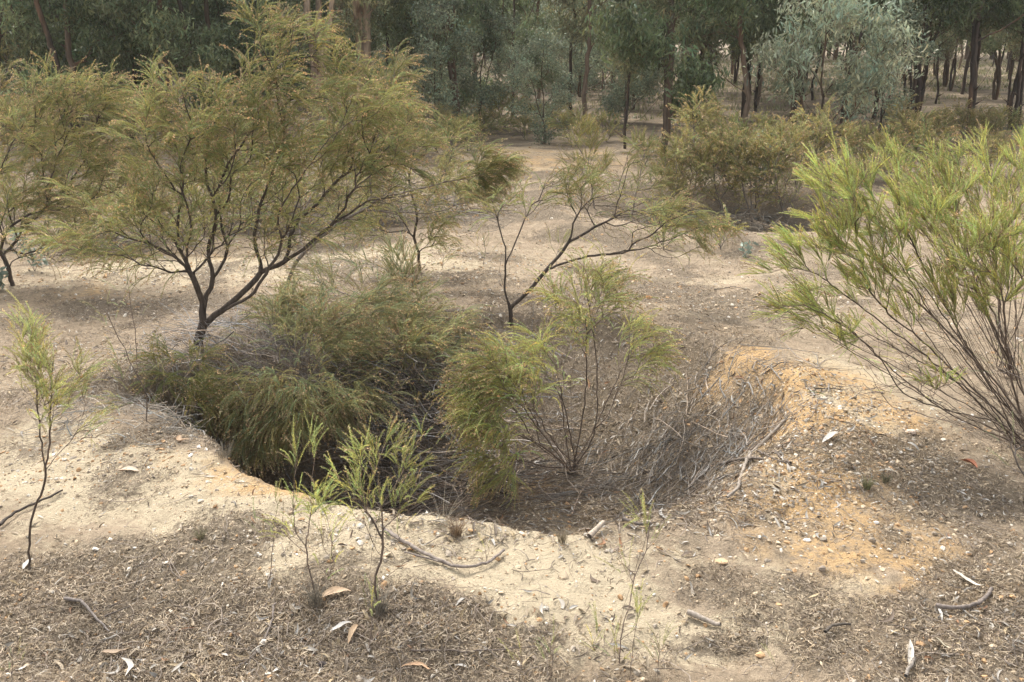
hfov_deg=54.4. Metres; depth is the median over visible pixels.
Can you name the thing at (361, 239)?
shrub
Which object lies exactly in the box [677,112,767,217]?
shrub
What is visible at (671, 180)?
shrub
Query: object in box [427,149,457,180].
shrub
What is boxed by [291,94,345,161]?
shrub
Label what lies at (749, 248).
gum seedling
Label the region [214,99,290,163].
shrub
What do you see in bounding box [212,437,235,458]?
grass tussock
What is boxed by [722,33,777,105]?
gum tree
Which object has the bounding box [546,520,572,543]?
grass tussock
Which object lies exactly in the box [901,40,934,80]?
gum tree
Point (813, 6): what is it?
gum tree
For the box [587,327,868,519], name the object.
dead brush
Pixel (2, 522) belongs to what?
fallen stick
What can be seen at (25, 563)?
bark strip
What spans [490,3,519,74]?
gum tree
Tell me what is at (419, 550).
fallen stick
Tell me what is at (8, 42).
gum tree
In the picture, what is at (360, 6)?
gum tree
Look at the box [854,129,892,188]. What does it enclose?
shrub
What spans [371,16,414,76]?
gum tree
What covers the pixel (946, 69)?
gum tree
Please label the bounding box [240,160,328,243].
shrub
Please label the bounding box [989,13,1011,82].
gum tree
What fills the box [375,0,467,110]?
gum tree
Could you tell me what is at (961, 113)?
shrub
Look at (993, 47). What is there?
gum tree
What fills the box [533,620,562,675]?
seedling
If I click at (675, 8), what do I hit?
gum tree
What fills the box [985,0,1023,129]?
gum tree
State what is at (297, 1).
gum tree
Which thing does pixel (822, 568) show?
stone
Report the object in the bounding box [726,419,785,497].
fallen stick
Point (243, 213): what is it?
dead brush
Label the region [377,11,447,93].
gum tree
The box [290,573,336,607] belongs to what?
grass tussock
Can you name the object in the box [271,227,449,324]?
shrub
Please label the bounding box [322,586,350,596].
fallen leaf
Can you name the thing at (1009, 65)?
gum tree
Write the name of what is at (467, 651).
fallen stick
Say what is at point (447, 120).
shrub
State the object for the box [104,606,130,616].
fallen stick
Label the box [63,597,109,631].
fallen stick
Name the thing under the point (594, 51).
gum tree
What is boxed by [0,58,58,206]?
shrub
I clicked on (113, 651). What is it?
fallen leaf
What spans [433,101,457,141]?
shrub
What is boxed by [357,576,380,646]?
seedling
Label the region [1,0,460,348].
tree
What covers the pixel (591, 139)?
shrub
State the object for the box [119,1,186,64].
gum tree
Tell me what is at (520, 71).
gum tree
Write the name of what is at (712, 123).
shrub
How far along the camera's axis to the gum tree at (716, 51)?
27.70 m
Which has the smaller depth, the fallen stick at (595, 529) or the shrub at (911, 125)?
the fallen stick at (595, 529)
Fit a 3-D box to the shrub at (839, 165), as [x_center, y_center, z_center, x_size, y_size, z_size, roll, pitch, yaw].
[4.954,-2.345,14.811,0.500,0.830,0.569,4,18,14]
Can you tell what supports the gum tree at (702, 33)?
on the ground at (162, 518)
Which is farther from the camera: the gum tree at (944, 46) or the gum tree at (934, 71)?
the gum tree at (934, 71)
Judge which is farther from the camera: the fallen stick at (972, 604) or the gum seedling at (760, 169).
the gum seedling at (760, 169)
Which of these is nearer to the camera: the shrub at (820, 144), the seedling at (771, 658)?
the seedling at (771, 658)
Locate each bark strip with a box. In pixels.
[22,558,32,568]
[119,466,138,470]
[822,431,838,441]
[908,640,913,663]
[953,569,984,584]
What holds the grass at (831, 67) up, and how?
on the ground at (162, 518)
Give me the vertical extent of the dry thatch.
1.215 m
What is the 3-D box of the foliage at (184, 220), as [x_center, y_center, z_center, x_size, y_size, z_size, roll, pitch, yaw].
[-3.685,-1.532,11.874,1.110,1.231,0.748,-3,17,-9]
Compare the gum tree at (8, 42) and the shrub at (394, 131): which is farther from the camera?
the gum tree at (8, 42)
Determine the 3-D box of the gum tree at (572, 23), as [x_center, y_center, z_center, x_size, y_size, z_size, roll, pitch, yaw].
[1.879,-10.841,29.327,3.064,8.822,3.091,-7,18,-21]
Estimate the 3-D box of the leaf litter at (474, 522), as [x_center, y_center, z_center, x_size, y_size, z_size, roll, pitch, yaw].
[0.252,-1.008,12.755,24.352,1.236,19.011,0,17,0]
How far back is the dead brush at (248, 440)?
7.30 m
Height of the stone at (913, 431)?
0.036 m
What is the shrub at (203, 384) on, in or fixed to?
on the ground at (162, 518)
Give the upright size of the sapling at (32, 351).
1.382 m
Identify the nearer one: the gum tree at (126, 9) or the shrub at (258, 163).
the shrub at (258, 163)
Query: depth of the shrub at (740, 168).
14.83 m
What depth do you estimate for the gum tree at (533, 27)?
43.48 m
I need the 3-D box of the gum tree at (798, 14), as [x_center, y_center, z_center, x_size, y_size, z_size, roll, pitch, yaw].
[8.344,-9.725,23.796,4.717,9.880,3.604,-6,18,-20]
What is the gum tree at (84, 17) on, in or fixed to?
on the ground at (162, 518)
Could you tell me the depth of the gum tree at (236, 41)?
23.19 m
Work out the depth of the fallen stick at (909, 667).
3.92 m
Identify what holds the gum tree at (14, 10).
on the ground at (162, 518)
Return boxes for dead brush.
[2,383,238,466]
[3,220,217,258]
[45,287,451,508]
[63,180,391,240]
[129,354,371,504]
[130,279,600,509]
[224,172,525,239]
[289,398,638,522]
[438,346,803,530]
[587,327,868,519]
[588,184,872,232]
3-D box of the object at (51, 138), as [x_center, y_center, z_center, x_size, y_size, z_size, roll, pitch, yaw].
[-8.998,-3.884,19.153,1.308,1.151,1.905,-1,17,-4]
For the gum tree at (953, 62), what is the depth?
42.80 m
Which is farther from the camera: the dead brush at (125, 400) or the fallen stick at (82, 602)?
the dead brush at (125, 400)
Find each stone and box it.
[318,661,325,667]
[715,558,727,564]
[755,651,764,657]
[818,565,825,571]
[868,537,875,542]
[905,429,915,434]
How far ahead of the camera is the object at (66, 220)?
11.59 m
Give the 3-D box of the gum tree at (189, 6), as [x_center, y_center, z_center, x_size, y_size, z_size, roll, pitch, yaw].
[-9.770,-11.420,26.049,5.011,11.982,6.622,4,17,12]
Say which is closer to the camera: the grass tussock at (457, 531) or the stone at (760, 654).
the stone at (760, 654)
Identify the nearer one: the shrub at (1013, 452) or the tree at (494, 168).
the shrub at (1013, 452)
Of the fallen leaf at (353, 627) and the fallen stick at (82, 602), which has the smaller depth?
the fallen leaf at (353, 627)
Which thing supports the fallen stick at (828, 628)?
on the ground at (162, 518)
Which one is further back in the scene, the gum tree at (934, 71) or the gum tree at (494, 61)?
the gum tree at (494, 61)
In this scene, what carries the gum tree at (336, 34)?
on the ground at (162, 518)
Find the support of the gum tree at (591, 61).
on the ground at (162, 518)
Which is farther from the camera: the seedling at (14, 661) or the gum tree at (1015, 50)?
the gum tree at (1015, 50)
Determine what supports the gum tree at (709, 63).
on the ground at (162, 518)
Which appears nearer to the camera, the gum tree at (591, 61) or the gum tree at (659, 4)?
the gum tree at (659, 4)
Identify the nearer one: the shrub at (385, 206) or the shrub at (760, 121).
the shrub at (385, 206)
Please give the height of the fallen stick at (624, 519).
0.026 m
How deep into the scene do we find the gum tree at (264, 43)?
29.32 m
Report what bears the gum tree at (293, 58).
on the ground at (162, 518)
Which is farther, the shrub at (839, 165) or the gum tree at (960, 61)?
the gum tree at (960, 61)
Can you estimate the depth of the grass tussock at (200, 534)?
4.71 m
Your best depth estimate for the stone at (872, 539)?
4.81 m
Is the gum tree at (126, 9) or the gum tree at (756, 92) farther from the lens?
the gum tree at (756, 92)
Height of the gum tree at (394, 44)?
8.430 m
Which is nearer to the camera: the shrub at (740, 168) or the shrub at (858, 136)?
the shrub at (740, 168)
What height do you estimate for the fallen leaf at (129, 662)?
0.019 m
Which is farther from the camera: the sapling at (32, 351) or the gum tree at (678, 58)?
the gum tree at (678, 58)
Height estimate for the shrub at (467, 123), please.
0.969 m
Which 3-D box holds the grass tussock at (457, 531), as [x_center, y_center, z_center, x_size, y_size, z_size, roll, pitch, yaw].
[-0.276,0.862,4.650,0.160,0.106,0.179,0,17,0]
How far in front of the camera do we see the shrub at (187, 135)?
18.57 m
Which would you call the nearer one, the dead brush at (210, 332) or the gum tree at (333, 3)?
the dead brush at (210, 332)
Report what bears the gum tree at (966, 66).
on the ground at (162, 518)
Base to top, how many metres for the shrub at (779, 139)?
1.727 m
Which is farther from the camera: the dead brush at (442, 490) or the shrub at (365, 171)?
the shrub at (365, 171)
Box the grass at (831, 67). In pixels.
[4,58,1023,141]
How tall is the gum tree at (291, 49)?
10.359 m
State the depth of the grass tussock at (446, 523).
4.69 m
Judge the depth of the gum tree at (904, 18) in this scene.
22.64 m
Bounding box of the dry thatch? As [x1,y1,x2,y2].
[0,161,1023,681]
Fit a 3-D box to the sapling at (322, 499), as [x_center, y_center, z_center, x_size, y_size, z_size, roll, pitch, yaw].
[-0.878,0.700,4.173,0.447,0.867,0.310,0,17,0]
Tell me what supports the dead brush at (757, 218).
on the ground at (162, 518)
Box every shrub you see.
[0,28,63,117]
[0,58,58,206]
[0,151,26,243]
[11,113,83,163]
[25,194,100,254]
[41,176,170,237]
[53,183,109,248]
[115,323,246,432]
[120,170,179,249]
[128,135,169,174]
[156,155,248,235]
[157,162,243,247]
[159,106,226,167]
[171,270,425,486]
[197,137,316,223]
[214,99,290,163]
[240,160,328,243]
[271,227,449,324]
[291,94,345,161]
[305,167,369,238]
[305,275,496,443]
[342,132,401,219]
[343,222,375,248]
[346,109,433,156]
[354,215,396,246]
[357,167,398,234]
[379,123,445,163]
[409,110,482,159]
[418,165,481,209]
[420,240,463,267]
[423,233,690,512]
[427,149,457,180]
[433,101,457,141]
[451,109,490,150]
[455,106,510,140]
[466,230,499,264]
[473,89,532,126]
[480,107,521,135]
[506,109,540,139]
[507,102,574,133]
[544,103,604,145]
[545,223,577,263]
[554,113,615,207]
[587,108,632,141]
[605,125,695,218]
[621,126,668,164]
[633,209,686,249]
[644,155,694,203]
[649,118,725,217]
[661,235,724,263]
[666,85,733,187]
[666,127,692,163]
[675,107,790,189]
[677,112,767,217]
[689,204,749,249]
[692,107,727,143]
[699,108,818,168]
[709,121,796,223]
[736,123,1023,457]
[744,112,832,222]
[748,116,806,198]
[768,134,807,182]
[771,92,861,184]
[782,115,842,168]
[832,155,862,203]
[835,120,911,182]
[839,119,870,156]
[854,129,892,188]
[862,118,1023,380]
[879,94,927,156]
[882,111,973,178]
[883,106,963,159]
[924,102,957,139]
[929,98,1007,147]
[956,128,1021,175]
[957,103,1023,144]
[966,107,1007,141]
[970,298,1023,475]
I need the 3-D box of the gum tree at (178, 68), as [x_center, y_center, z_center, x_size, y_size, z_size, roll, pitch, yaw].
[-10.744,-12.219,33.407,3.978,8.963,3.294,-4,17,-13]
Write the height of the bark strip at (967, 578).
0.021 m
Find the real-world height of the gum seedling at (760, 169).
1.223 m
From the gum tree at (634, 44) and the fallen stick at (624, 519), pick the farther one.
the gum tree at (634, 44)
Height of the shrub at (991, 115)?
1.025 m
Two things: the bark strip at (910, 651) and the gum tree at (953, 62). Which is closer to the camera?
the bark strip at (910, 651)
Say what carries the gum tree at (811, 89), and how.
on the ground at (162, 518)
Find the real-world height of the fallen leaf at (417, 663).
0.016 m
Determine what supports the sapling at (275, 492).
on the ground at (162, 518)
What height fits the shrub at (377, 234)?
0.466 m
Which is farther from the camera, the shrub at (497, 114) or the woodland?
the woodland
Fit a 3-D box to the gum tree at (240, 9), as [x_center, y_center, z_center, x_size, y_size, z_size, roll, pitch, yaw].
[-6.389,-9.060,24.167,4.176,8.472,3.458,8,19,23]
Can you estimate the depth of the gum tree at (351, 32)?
45.45 m
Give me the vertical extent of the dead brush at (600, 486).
1.047 m
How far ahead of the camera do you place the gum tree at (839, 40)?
64.00 m
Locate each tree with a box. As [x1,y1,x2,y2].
[0,0,81,143]
[0,0,90,111]
[0,49,164,285]
[1,0,21,22]
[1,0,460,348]
[1,1,101,115]
[9,0,192,150]
[9,0,235,144]
[37,21,112,108]
[77,0,240,148]
[78,0,225,104]
[104,0,309,141]
[111,11,192,81]
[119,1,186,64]
[161,1,251,88]
[172,0,279,88]
[191,0,315,105]
[197,0,328,113]
[251,0,304,95]
[266,42,309,72]
[273,0,370,141]
[282,0,352,103]
[284,36,533,288]
[286,0,385,111]
[290,20,333,53]
[309,0,374,78]
[311,69,478,272]
[322,0,404,87]
[324,9,380,80]
[327,0,432,122]
[370,0,484,126]
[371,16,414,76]
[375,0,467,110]
[376,0,486,123]
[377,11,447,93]
[380,0,486,140]
[435,0,510,90]
[446,0,527,128]
[447,0,569,118]
[457,140,746,325]
[460,0,517,96]
[482,0,540,100]
[488,52,520,68]
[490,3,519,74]
[502,23,580,144]
[505,0,560,87]
[539,0,598,92]
[540,0,615,110]
[545,0,615,96]
[567,0,609,81]
[571,0,663,100]
[574,0,759,147]
[579,1,614,85]
[580,0,661,121]
[581,8,616,89]
[591,0,687,110]
[597,0,663,122]
[601,0,680,148]
[606,0,749,67]
[674,0,736,127]
[675,0,765,126]
[675,3,769,107]
[680,18,734,123]
[682,17,736,63]
[714,0,786,117]
[716,0,824,128]
[718,13,777,111]
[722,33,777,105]
[731,50,734,74]
[733,52,739,83]
[740,0,939,162]
[770,0,928,135]
[793,3,834,99]
[795,2,824,106]
[804,0,936,126]
[812,0,934,118]
[820,33,843,66]
[823,0,948,140]
[834,33,863,93]
[844,0,998,123]
[855,0,989,132]
[872,0,998,111]
[900,12,941,108]
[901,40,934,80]
[903,24,932,94]
[920,0,1023,135]
[928,18,962,103]
[933,2,999,93]
[933,54,936,75]
[936,32,966,86]
[941,0,1013,104]
[948,25,970,90]
[950,14,1011,99]
[950,39,967,68]
[984,32,1014,80]
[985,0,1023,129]
[985,14,1019,110]
[988,16,1023,124]
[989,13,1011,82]
[1006,42,1012,71]
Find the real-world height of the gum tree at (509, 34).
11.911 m
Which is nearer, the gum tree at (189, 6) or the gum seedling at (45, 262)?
the gum seedling at (45, 262)
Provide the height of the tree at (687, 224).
1.573 m
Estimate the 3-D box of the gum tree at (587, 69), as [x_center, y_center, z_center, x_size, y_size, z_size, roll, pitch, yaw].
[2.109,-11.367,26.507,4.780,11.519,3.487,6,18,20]
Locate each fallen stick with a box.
[0,489,62,525]
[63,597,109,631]
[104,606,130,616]
[239,602,275,664]
[328,457,506,493]
[384,355,464,450]
[384,529,504,567]
[411,646,536,652]
[587,520,605,538]
[622,516,651,525]
[719,450,791,465]
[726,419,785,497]
[824,622,850,632]
[903,657,915,677]
[935,587,993,609]
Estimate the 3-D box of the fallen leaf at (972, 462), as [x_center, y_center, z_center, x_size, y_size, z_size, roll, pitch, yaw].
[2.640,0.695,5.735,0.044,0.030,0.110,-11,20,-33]
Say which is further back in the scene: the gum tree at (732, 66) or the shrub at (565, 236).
the gum tree at (732, 66)
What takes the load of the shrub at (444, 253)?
on the ground at (162, 518)
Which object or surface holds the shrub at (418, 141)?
on the ground at (162, 518)
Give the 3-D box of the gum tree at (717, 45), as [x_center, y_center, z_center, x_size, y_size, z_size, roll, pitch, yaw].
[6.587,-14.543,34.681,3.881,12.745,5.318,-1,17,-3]
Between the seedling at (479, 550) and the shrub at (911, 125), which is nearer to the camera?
the seedling at (479, 550)
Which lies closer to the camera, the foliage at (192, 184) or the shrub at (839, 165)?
the foliage at (192, 184)
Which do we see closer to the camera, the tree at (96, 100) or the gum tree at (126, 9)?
the tree at (96, 100)
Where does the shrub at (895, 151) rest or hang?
on the ground at (162, 518)
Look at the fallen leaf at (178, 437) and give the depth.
5.77 m
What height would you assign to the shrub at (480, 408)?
1.933 m
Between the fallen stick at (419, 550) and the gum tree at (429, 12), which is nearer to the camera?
the fallen stick at (419, 550)
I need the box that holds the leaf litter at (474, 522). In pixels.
[0,160,1023,681]
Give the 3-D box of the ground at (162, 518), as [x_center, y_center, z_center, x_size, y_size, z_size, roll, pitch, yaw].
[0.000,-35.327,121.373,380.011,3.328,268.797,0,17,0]
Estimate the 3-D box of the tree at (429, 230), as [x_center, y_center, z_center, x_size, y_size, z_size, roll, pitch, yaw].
[-1.202,-1.732,10.317,1.742,2.118,1.335,0,17,0]
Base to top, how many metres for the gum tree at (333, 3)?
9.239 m
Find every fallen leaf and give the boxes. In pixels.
[102,647,128,653]
[122,657,133,675]
[176,435,186,440]
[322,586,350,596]
[330,621,350,630]
[348,624,357,642]
[401,661,430,668]
[961,459,976,466]
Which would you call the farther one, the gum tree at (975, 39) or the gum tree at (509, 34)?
the gum tree at (509, 34)
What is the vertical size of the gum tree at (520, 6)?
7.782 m
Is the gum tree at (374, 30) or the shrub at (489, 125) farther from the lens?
the gum tree at (374, 30)
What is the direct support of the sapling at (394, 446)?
on the ground at (162, 518)
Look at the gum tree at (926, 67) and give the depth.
27.69 m
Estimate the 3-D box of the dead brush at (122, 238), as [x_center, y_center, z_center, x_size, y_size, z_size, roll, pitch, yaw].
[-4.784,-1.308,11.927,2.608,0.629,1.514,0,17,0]
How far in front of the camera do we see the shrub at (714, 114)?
15.50 m
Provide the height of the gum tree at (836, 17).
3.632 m
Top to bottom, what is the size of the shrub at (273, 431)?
1.389 m
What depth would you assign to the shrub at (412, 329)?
7.94 m
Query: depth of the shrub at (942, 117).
21.84 m
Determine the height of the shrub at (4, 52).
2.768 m
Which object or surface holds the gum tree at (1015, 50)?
on the ground at (162, 518)
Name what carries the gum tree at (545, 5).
on the ground at (162, 518)
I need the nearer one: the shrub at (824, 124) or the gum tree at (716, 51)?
the shrub at (824, 124)
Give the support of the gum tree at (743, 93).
on the ground at (162, 518)
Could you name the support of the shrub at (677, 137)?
on the ground at (162, 518)
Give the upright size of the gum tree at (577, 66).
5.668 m
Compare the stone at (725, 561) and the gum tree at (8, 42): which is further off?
the gum tree at (8, 42)
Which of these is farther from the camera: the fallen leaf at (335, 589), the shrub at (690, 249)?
the shrub at (690, 249)
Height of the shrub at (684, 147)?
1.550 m
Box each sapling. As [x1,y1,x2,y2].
[0,290,118,567]
[80,267,175,419]
[245,478,282,578]
[255,411,357,589]
[318,411,438,609]
[577,489,670,662]
[629,579,655,680]
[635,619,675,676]
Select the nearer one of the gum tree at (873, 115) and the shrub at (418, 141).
the shrub at (418, 141)
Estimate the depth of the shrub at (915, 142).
16.75 m
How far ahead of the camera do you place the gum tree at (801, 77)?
34.21 m
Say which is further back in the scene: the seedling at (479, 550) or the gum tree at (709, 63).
the gum tree at (709, 63)
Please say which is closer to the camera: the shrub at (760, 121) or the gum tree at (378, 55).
the shrub at (760, 121)
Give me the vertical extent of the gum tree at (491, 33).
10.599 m
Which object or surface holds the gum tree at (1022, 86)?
on the ground at (162, 518)
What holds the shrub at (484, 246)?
on the ground at (162, 518)
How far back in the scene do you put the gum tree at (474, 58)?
39.02 m
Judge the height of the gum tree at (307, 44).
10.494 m
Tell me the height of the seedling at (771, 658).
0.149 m
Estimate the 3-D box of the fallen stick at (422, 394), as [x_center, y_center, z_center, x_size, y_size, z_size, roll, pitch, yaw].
[-0.682,0.406,7.641,0.176,0.441,1.417,-12,20,-33]
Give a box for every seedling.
[0,266,8,290]
[0,634,24,677]
[9,230,53,270]
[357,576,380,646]
[475,529,489,561]
[496,628,521,680]
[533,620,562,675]
[738,240,759,256]
[753,129,771,207]
[761,643,778,671]
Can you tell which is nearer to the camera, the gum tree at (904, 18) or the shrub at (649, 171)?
the shrub at (649, 171)
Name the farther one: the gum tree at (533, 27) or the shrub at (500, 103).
the gum tree at (533, 27)
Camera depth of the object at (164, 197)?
11.57 m
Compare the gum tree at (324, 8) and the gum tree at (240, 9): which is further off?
the gum tree at (324, 8)
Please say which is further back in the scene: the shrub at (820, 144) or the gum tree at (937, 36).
the gum tree at (937, 36)
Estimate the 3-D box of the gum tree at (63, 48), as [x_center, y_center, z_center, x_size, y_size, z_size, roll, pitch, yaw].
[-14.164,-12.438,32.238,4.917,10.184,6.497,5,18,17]
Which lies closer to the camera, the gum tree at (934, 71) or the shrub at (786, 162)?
the shrub at (786, 162)
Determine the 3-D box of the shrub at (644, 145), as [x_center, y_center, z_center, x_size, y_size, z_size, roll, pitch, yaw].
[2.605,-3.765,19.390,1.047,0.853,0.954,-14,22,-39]
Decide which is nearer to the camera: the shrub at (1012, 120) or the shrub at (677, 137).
the shrub at (677, 137)
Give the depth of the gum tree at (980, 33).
29.98 m
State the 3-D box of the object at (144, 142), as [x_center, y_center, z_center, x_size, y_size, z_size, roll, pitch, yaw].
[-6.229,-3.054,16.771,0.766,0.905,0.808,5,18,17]
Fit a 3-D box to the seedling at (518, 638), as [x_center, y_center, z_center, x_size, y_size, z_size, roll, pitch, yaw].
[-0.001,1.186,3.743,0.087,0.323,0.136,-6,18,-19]
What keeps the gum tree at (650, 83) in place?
on the ground at (162, 518)
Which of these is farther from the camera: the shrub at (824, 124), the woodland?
the woodland
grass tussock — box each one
[193,525,205,539]
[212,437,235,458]
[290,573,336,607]
[355,579,401,616]
[413,472,482,530]
[437,513,467,538]
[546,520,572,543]
[859,476,876,489]
[880,472,895,483]
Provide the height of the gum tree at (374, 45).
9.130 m
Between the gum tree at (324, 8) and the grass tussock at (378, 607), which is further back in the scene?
the gum tree at (324, 8)
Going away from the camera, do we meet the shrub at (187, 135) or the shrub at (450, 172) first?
the shrub at (450, 172)
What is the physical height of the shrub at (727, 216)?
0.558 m
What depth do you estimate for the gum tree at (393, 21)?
24.34 m
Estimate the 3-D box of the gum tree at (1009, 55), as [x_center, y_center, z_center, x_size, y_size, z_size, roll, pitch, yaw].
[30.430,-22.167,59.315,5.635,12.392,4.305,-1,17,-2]
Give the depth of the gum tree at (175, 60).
34.88 m
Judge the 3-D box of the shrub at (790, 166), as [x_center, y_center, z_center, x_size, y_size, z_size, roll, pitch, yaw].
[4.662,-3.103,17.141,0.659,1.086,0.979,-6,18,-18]
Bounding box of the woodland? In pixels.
[327,0,1019,62]
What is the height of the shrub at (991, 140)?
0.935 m
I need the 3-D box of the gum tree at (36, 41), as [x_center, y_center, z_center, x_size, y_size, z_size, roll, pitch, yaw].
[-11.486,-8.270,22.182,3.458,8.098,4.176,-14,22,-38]
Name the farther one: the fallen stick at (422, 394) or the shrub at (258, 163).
the shrub at (258, 163)
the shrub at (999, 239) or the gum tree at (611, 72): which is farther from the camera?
the gum tree at (611, 72)
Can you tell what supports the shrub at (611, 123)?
on the ground at (162, 518)
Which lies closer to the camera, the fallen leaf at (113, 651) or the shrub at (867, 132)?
the fallen leaf at (113, 651)
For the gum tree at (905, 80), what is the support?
on the ground at (162, 518)
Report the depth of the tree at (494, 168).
9.29 m
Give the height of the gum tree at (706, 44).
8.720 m
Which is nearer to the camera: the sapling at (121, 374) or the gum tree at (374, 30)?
the sapling at (121, 374)
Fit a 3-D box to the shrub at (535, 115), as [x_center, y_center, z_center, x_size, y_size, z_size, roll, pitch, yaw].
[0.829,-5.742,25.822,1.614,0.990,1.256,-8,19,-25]
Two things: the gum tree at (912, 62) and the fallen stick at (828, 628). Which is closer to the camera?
the fallen stick at (828, 628)
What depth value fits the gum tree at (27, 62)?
29.80 m
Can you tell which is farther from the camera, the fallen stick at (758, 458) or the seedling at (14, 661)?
the fallen stick at (758, 458)
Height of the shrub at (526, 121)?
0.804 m
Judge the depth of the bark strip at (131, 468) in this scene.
5.46 m
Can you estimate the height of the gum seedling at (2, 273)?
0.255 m
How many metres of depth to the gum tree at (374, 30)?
29.41 m
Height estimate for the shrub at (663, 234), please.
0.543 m
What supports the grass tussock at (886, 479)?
on the ground at (162, 518)
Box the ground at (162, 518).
[0,38,1023,681]
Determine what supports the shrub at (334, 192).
on the ground at (162, 518)
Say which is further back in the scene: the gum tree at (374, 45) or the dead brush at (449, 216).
the gum tree at (374, 45)
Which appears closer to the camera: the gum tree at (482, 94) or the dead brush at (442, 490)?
the dead brush at (442, 490)
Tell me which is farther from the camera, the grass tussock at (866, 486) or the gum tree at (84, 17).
the gum tree at (84, 17)
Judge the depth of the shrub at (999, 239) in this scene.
5.64 m
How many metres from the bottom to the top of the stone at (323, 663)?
0.034 m
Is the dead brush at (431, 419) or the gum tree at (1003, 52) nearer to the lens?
the dead brush at (431, 419)
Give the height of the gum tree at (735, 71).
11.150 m
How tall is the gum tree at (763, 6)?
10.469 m
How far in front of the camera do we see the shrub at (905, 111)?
20.39 m
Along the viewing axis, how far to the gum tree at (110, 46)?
21.37 m
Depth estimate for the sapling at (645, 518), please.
3.84 m
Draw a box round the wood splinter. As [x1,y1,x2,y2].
[686,609,720,625]
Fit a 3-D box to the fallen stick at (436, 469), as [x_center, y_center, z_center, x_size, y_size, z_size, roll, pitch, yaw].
[-0.613,0.951,7.307,1.550,0.192,0.452,9,19,27]
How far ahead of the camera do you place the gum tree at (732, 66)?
57.37 m
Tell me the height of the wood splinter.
0.046 m
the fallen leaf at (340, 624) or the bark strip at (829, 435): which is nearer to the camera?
the fallen leaf at (340, 624)
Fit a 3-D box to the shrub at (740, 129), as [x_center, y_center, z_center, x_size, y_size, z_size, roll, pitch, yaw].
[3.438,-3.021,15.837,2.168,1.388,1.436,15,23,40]
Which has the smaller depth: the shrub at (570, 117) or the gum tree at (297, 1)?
the shrub at (570, 117)
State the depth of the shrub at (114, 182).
12.14 m
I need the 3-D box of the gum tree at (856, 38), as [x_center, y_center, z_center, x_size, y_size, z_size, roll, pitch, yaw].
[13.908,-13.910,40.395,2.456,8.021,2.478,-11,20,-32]
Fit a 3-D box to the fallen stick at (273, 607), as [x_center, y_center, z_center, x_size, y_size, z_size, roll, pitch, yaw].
[-1.014,1.189,4.053,0.051,0.062,0.361,3,17,9]
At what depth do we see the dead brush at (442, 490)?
7.03 m
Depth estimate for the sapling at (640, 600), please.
3.69 m
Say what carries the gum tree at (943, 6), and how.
on the ground at (162, 518)
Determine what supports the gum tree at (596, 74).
on the ground at (162, 518)
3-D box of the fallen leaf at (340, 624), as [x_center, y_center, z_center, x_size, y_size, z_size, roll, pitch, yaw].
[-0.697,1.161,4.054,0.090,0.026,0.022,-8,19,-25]

